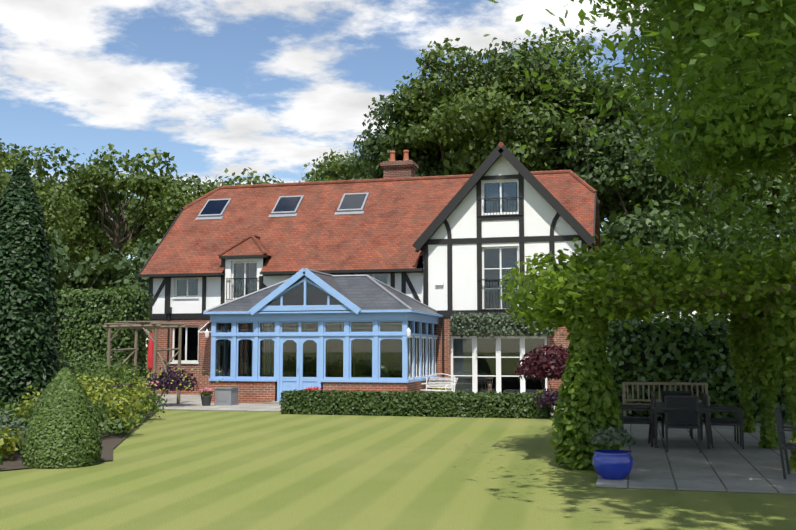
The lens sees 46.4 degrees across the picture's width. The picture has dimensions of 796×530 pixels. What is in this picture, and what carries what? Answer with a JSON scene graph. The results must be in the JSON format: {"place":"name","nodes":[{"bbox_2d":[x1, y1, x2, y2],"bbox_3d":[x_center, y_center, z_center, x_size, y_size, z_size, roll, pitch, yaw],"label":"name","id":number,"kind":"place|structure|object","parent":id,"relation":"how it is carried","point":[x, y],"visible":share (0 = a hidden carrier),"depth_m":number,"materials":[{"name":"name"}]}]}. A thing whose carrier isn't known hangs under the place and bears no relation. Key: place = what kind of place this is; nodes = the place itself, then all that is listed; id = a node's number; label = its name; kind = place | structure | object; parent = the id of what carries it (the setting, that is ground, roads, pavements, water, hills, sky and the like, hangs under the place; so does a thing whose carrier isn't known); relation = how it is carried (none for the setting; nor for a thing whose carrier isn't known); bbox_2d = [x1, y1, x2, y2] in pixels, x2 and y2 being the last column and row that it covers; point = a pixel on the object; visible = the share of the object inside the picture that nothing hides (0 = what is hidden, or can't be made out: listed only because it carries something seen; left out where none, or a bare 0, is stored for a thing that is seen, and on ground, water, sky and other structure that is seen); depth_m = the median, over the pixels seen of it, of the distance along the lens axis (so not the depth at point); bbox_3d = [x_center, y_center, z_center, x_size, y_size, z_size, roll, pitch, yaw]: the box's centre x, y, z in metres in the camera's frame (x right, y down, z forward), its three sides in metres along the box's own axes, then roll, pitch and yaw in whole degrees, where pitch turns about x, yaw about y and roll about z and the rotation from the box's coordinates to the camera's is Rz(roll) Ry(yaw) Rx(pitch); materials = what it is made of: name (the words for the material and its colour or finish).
{"place":"outdoors","nodes":[
{"label":"outdoors","id":0,"kind":"place"},
{"bbox_2d":[103,321,185,403],"bbox_3d":[-8.075,3.141,29.789,2.502,2.670,2.046,-1,-5,14],"label":"pergola","id":1,"kind":"object","parent":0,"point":[154,325],"visible":0.81,"depth_m":29.55,"materials":[{"name":"brown wood"}]},
{"bbox_2d":[147,330,153,398],"bbox_3d":[-8.623,3.490,32.384,0.400,2.415,0.400,-1,-5,14],"label":"closed parasol","id":2,"kind":"object","parent":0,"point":[150,356],"visible":0.79,"depth_m":32.33,"materials":[{"name":"red fabric"}]},
{"bbox_2d":[145,366,198,405],"bbox_3d":[-7.050,3.782,28.955,1.679,1.279,1.494,-1,-5,14],"label":"purple shrub","id":3,"kind":"object","parent":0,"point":[176,382],"visible":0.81,"depth_m":28.63,"materials":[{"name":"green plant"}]},
{"bbox_2d":[201,396,211,405],"bbox_3d":[-5.985,4.242,29.000,0.360,0.300,0.360,-1,-5,14],"label":"flower pot","id":4,"kind":"object","parent":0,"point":[206,400],"visible":0.94,"depth_m":28.88,"materials":[{"name":"grey"}]},
{"bbox_2d":[199,387,213,395],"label":"potted flowers","id":5,"kind":"object","parent":4,"relation":"in","point":[207,391],"visible":0.92,"depth_m":28.95,"materials":[{"name":"pink plant"}]},
{"bbox_2d":[214,386,238,405],"bbox_3d":[-5.433,4.147,29.438,0.600,0.570,0.600,-1,-5,14],"label":"lead planter","id":6,"kind":"object","parent":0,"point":[227,395],"visible":1,"depth_m":29.19,"materials":[{"name":"metal"}]},
{"bbox_2d":[303,386,320,390],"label":"flowers","id":7,"kind":"object","parent":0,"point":[314,388],"visible":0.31,"depth_m":27.05,"materials":[{"name":"pink plant"}]},
{"bbox_2d":[131,394,562,416],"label":"patio","id":8,"kind":"structure","parent":0,"point":[188,402],"depth_m":28.58,"materials":[{"name":"grey stone"}]},
{"bbox_2d":[421,373,457,391],"bbox_3d":[1.308,4.056,30.614,1.240,0.966,0.673,-5,-7,42],"label":"white bench","id":9,"kind":"object","parent":8,"relation":"on","point":[444,385],"visible":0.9,"depth_m":30.75,"materials":[{"name":"white paint"}]},
{"bbox_2d":[486,377,492,392],"bbox_3d":[3.146,4.257,31.849,0.300,0.790,0.300,-1,-5,14],"label":"cherub statue","id":10,"kind":"object","parent":8,"relation":"on","point":[489,385],"visible":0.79,"depth_m":31.83,"materials":[{"name":"brown stone"}]},
{"bbox_2d":[0,0,790,351],"label":"sky","id":11,"kind":"structure","parent":0,"point":[269,87],"materials":[{"name":"blue"}]},
{"bbox_2d":[0,354,795,529],"bbox_3d":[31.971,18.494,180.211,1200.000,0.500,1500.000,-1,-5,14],"label":"lawn ground","id":12,"kind":"structure","parent":0,"point":[199,470],"depth_m":12.09,"materials":[{"name":"green plant"}]},
{"bbox_2d":[0,138,21,172],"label":"tree","id":13,"kind":"object","parent":12,"relation":"on","point":[11,151],"visible":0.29,"depth_m":74.99,"materials":[{"name":"green plant"}]},
{"bbox_2d":[0,153,87,242],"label":"tree","id":14,"kind":"object","parent":12,"relation":"on","point":[53,213],"visible":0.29,"depth_m":65.82,"materials":[{"name":"green plant"}]},
{"bbox_2d":[47,244,68,288],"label":"tree","id":15,"kind":"object","parent":12,"relation":"on","point":[53,252],"depth_m":53.40,"materials":[{"name":"green plant"}]},
{"bbox_2d":[1,143,143,262],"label":"tree","id":16,"kind":"object","parent":12,"relation":"on","point":[92,217],"visible":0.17,"depth_m":79.91,"materials":[{"name":"green plant"}]},
{"bbox_2d":[0,409,158,469],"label":"flower bed soil","id":17,"kind":"structure","parent":12,"relation":"on","point":[110,443],"depth_m":15.91,"materials":[{"name":"brown soil"}]},
{"bbox_2d":[0,421,25,444],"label":"border plant","id":18,"kind":"object","parent":17,"relation":"on","point":[3,425],"visible":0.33,"depth_m":15.40,"materials":[{"name":"green plant"}]},
{"bbox_2d":[0,410,26,430],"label":"border plant","id":19,"kind":"object","parent":17,"relation":"on","point":[4,418],"visible":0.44,"depth_m":16.83,"materials":[{"name":"green plant"}]},
{"bbox_2d":[0,162,61,416],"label":"conifer","id":20,"kind":"object","parent":17,"relation":"on","point":[28,309],"visible":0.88,"depth_m":24.18,"materials":[{"name":"green plant"}]},
{"bbox_2d":[18,397,105,426],"bbox_3d":[-6.486,2.943,17.914,1.664,0.940,1.474,-1,-5,14],"label":"border plant","id":21,"kind":"object","parent":17,"relation":"on","point":[97,410],"visible":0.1,"depth_m":17.83,"materials":[{"name":"green plant"}]},
{"bbox_2d":[21,367,103,468],"bbox_3d":[-5.215,2.353,14.485,1.205,1.509,1.209,-1,-5,14],"label":"topiary cone","id":22,"kind":"object","parent":17,"relation":"on","point":[63,430],"visible":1,"depth_m":14.10,"materials":[{"name":"green plant"}]},
{"bbox_2d":[53,350,104,380],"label":"border plant","id":23,"kind":"object","parent":17,"relation":"on","point":[75,369],"visible":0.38,"depth_m":27.29,"materials":[{"name":"green plant"}]},
{"bbox_2d":[0,396,159,465],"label":"bed ground cover plant","id":24,"kind":"object","parent":17,"relation":"on","point":[120,428],"visible":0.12,"depth_m":19.15,"materials":[{"name":"green plant"}]},
{"bbox_2d":[0,379,167,459],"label":"shrubs","id":25,"kind":"object","parent":17,"relation":"on","point":[119,411],"visible":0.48,"depth_m":19.16,"materials":[{"name":"green plant"}]},
{"bbox_2d":[76,368,234,392],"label":"border flowers","id":26,"kind":"object","parent":25,"relation":"on","point":[172,380],"visible":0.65,"depth_m":24.49,"materials":[{"name":"plant"}]},
{"bbox_2d":[77,373,132,407],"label":"border plant","id":27,"kind":"object","parent":17,"relation":"on","point":[96,396],"visible":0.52,"depth_m":20.96,"materials":[{"name":"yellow plant"}]},
{"bbox_2d":[77,360,144,399],"bbox_3d":[-7.186,3.133,23.155,1.882,1.516,1.679,-1,-5,14],"label":"border plant","id":28,"kind":"object","parent":17,"relation":"on","point":[115,376],"visible":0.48,"depth_m":22.94,"materials":[{"name":"green plant"}]},
{"bbox_2d":[87,362,148,386],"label":"border plant","id":29,"kind":"object","parent":17,"relation":"on","point":[110,369],"visible":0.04,"depth_m":26.74,"materials":[{"name":"green plant"}]},
{"bbox_2d":[118,375,153,398],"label":"border plant","id":30,"kind":"object","parent":17,"relation":"on","point":[141,389],"visible":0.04,"depth_m":25.22,"materials":[{"name":"green plant"}]},
{"bbox_2d":[44,229,127,291],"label":"shrub","id":31,"kind":"object","parent":12,"relation":"on","point":[64,265],"visible":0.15,"depth_m":55.81,"materials":[{"name":"green plant"}]},
{"bbox_2d":[47,286,153,398],"bbox_3d":[-15.196,2.907,34.316,12.970,4.105,1.955,-1,-5,14],"label":"clipped hedge","id":32,"kind":"object","parent":12,"relation":"on","point":[84,315],"visible":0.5,"depth_m":32.59,"materials":[{"name":"green plant"}]},
{"bbox_2d":[66,195,139,265],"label":"tree","id":33,"kind":"object","parent":12,"relation":"on","point":[87,250],"visible":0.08,"depth_m":102.45,"materials":[{"name":"green plant"}]},
{"bbox_2d":[68,247,148,331],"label":"shrub","id":34,"kind":"object","parent":12,"relation":"on","point":[108,282],"visible":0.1,"depth_m":57.10,"materials":[{"name":"green plant"}]},
{"bbox_2d":[62,143,184,257],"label":"tree","id":35,"kind":"object","parent":12,"relation":"on","point":[139,181],"visible":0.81,"depth_m":76.03,"materials":[{"name":"green plant"}]},
{"bbox_2d":[99,235,161,324],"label":"shrub","id":36,"kind":"object","parent":12,"relation":"on","point":[145,253],"visible":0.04,"depth_m":61.09,"materials":[{"name":"green plant"}]},
{"bbox_2d":[95,171,190,252],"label":"tree","id":37,"kind":"object","parent":12,"relation":"on","point":[145,229],"visible":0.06,"depth_m":87.38,"materials":[{"name":"green plant"}]},
{"bbox_2d":[123,173,216,253],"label":"tree","id":38,"kind":"object","parent":12,"relation":"on","point":[162,221],"visible":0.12,"depth_m":73.96,"materials":[{"name":"green plant"}]},
{"bbox_2d":[210,167,283,189],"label":"tree","id":39,"kind":"object","parent":12,"relation":"on","point":[230,181],"visible":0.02,"depth_m":80.75,"materials":[{"name":"green plant"}]},
{"bbox_2d":[273,168,365,183],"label":"tree","id":40,"kind":"object","parent":12,"relation":"on","point":[316,177],"depth_m":71.48,"materials":[{"name":"green plant"}]},
{"bbox_2d":[294,149,371,181],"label":"tree","id":41,"kind":"object","parent":12,"relation":"on","point":[332,164],"visible":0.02,"depth_m":71.34,"materials":[{"name":"green plant"}]},
{"bbox_2d":[137,145,595,394],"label":"house walls","id":42,"kind":"structure","parent":12,"relation":"on","point":[455,237],"depth_m":33.84,"materials":[{"name":"white paint"}]},
{"bbox_2d":[203,268,442,403],"bbox_3d":[-2.385,2.517,32.254,7.129,4.399,5.410,-1,-5,14],"label":"conservatory","id":43,"kind":"object","parent":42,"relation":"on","point":[306,295],"visible":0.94,"depth_m":30.18,"materials":[{"name":"blue paint"}]},
{"bbox_2d":[205,327,410,337],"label":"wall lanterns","id":44,"kind":"object","parent":43,"relation":"attached to","point":[408,332],"depth_m":29.03,"materials":[{"name":"white paint"}]},
{"bbox_2d":[271,372,369,376],"bbox_3d":[-2.490,4.181,32.175,5.460,0.830,3.860,-1,-5,14],"label":"conservatory furniture","id":45,"kind":"object","parent":43,"relation":"in","point":[294,373],"depth_m":34.26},
{"bbox_2d":[381,361,392,377],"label":"conservatory plant","id":46,"kind":"object","parent":43,"relation":"in","point":[382,367],"depth_m":29.81,"materials":[{"name":"green plant"}]},
{"bbox_2d":[169,180,547,397],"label":"house windows","id":47,"kind":"structure","parent":42,"relation":"in","point":[475,362],"depth_m":33.64,"materials":[{"name":"glass"}]},
{"bbox_2d":[138,117,600,279],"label":"house roof","id":48,"kind":"structure","parent":42,"relation":"on","point":[366,224],"depth_m":37.76,"materials":[{"name":"red tile"}]},
{"bbox_2d":[380,150,417,177],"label":"house chimneys","id":49,"kind":"object","parent":48,"relation":"on","point":[404,167],"visible":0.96,"depth_m":40.22,"materials":[{"name":"red brick"}]},
{"bbox_2d":[450,310,554,337],"bbox_3d":[3.673,2.101,32.996,3.779,1.031,0.518,-1,-5,14],"label":"climbing plant","id":50,"kind":"object","parent":42,"relation":"attached to","point":[512,328],"visible":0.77,"depth_m":33.15,"materials":[{"name":"green plant"}]},
{"bbox_2d":[279,389,551,418],"bbox_3d":[0.394,3.746,25.182,7.482,0.719,0.913,-1,-5,14],"label":"box hedge","id":51,"kind":"object","parent":12,"relation":"on","point":[494,404],"visible":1,"depth_m":24.85,"materials":[{"name":"green plant"}]},
{"bbox_2d":[341,78,503,178],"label":"tree","id":52,"kind":"object","parent":12,"relation":"on","point":[376,150],"visible":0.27,"depth_m":59.47,"materials":[{"name":"green plant"}]},
{"bbox_2d":[378,38,571,175],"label":"tree","id":53,"kind":"object","parent":12,"relation":"on","point":[456,142],"visible":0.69,"depth_m":56.65,"materials":[{"name":"green plant"}]},
{"bbox_2d":[514,343,569,412],"bbox_3d":[4.313,3.153,25.805,2.150,1.983,1.919,-1,-5,14],"label":"red-leaved shrub","id":54,"kind":"object","parent":12,"relation":"on","point":[548,365],"visible":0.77,"depth_m":25.42,"materials":[{"name":"purple plant"}]},
{"bbox_2d":[532,388,568,406],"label":"purple shrub","id":55,"kind":"object","parent":12,"relation":"on","point":[551,398],"visible":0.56,"depth_m":23.75,"materials":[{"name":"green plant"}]},
{"bbox_2d":[453,24,651,172],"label":"tree","id":56,"kind":"object","parent":12,"relation":"on","point":[501,64],"visible":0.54,"depth_m":55.45,"materials":[{"name":"green plant"}]},
{"bbox_2d":[507,76,685,218],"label":"tree","id":57,"kind":"object","parent":12,"relation":"on","point":[621,109],"visible":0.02,"depth_m":56.08,"materials":[{"name":"green plant"}]},
{"bbox_2d":[467,0,795,277],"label":"beech tree","id":58,"kind":"object","parent":12,"relation":"on","point":[736,106],"visible":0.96,"depth_m":13.06,"materials":[{"name":"green plant"}]},
{"bbox_2d":[543,96,730,232],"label":"tree","id":59,"kind":"object","parent":12,"relation":"on","point":[615,159],"visible":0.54,"depth_m":55.12,"materials":[{"name":"green plant"}]},
{"bbox_2d":[600,206,715,325],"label":"shrub","id":60,"kind":"object","parent":12,"relation":"on","point":[622,226],"visible":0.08,"depth_m":45.37,"materials":[{"name":"green plant"}]},
{"bbox_2d":[600,199,780,317],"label":"shrub","id":61,"kind":"object","parent":12,"relation":"on","point":[681,225],"visible":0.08,"depth_m":46.21,"materials":[{"name":"green plant"}]},
{"bbox_2d":[606,311,790,423],"bbox_3d":[16.413,2.264,20.913,23.445,3.001,2.203,-1,-5,14],"label":"laurel hedge","id":62,"kind":"object","parent":12,"relation":"on","point":[639,350],"visible":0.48,"depth_m":22.71,"materials":[{"name":"green plant"}]},
{"bbox_2d":[650,173,777,317],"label":"tree","id":63,"kind":"object","parent":12,"relation":"on","point":[691,216],"depth_m":67.12,"materials":[{"name":"green plant"}]},
{"bbox_2d":[684,153,795,235],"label":"tree","id":64,"kind":"object","parent":12,"relation":"on","point":[773,192],"visible":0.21,"depth_m":63.12,"materials":[{"name":"green plant"}]},
{"bbox_2d":[702,171,795,264],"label":"shrub","id":65,"kind":"object","parent":12,"relation":"on","point":[780,218],"visible":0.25,"depth_m":46.44,"materials":[{"name":"green plant"}]},
{"bbox_2d":[432,386,451,392],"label":"gold shrub","id":66,"kind":"object","parent":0,"point":[440,389],"visible":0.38,"depth_m":32.38,"materials":[{"name":"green plant"}]},
{"bbox_2d":[596,421,795,494],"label":"patio","id":67,"kind":"structure","parent":0,"point":[727,463],"depth_m":14.12,"materials":[{"name":"stone"}]},
{"bbox_2d":[592,449,632,479],"bbox_3d":[2.918,2.716,12.621,0.550,0.360,0.550,-1,-5,14],"label":"blue pot","id":68,"kind":"object","parent":67,"relation":"on","point":[611,464],"visible":1,"depth_m":12.42,"materials":[{"name":"blue ceramic"}]},
{"bbox_2d":[587,426,634,445],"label":"potted plant","id":69,"kind":"object","parent":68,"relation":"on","point":[610,436],"visible":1,"depth_m":12.49,"materials":[{"name":"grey plant"}]},
{"bbox_2d":[619,393,655,446],"bbox_3d":[4.401,2.835,17.052,0.636,0.932,0.596,-1,-5,10],"label":"garden chair","id":70,"kind":"object","parent":67,"relation":"on","point":[651,410],"visible":0.73,"depth_m":16.83,"materials":[{"name":"black metal"}]},
{"bbox_2d":[620,391,654,441],"bbox_3d":[4.622,2.914,17.919,0.647,0.932,0.608,-1,-5,14],"label":"garden chair","id":71,"kind":"object","parent":67,"relation":"on","point":[634,417],"visible":0.44,"depth_m":17.70,"materials":[{"name":"black metal"}]},
{"bbox_2d":[500,230,795,471],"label":"pergola vine","id":72,"kind":"object","parent":67,"relation":"on","point":[556,297],"visible":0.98,"depth_m":14.03,"materials":[{"name":"green plant"}]},
{"bbox_2d":[622,382,709,415],"bbox_3d":[6.337,3.272,22.002,1.980,0.960,0.590,-1,-5,14],"label":"teak bench","id":73,"kind":"object","parent":67,"relation":"on","point":[624,399],"visible":0.48,"depth_m":22.27,"materials":[{"name":"brown wood"}]},
{"bbox_2d":[661,391,692,438],"bbox_3d":[5.541,2.966,18.479,0.598,0.932,0.638,-1,-5,14],"label":"garden chair","id":74,"kind":"object","parent":67,"relation":"on","point":[681,393],"visible":0.42,"depth_m":18.26,"materials":[{"name":"black metal"}]},
{"bbox_2d":[650,402,710,448],"bbox_3d":[5.240,2.964,17.290,1.000,0.715,1.900,-1,-5,14],"label":"dining table","id":75,"kind":"object","parent":67,"relation":"on","point":[660,407],"visible":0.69,"depth_m":16.51,"materials":[{"name":"black metal"}]},
{"bbox_2d":[664,395,701,452],"bbox_3d":[4.939,2.750,16.120,0.604,0.932,0.643,-1,-5,14],"label":"garden chair","id":76,"kind":"object","parent":67,"relation":"on","point":[689,417],"visible":1,"depth_m":16.37,"materials":[{"name":"black metal"}]},
{"bbox_2d":[577,284,795,465],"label":"pergola frame","id":77,"kind":"object","parent":67,"relation":"on","point":[708,290],"visible":0.02,"depth_m":14.95,"materials":[{"name":"brown wood"}]},
{"bbox_2d":[701,392,738,443],"bbox_3d":[6.080,2.881,17.550,0.644,0.932,0.604,-1,-5,14],"label":"garden chair","id":78,"kind":"object","parent":67,"relation":"on","point":[735,419],"visible":0.67,"depth_m":17.39,"materials":[{"name":"black metal"}]},
{"bbox_2d":[704,394,743,448],"bbox_3d":[5.859,2.801,16.681,0.658,0.932,0.618,-1,-5,14],"label":"garden chair","id":79,"kind":"object","parent":67,"relation":"on","point":[726,423],"visible":0.83,"depth_m":16.47,"materials":[{"name":"black metal"}]},
{"bbox_2d":[774,407,795,478],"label":"garden chair","id":80,"kind":"object","parent":67,"relation":"on","point":[780,426],"visible":1,"depth_m":12.67,"materials":[{"name":"black metal"}]}
]}

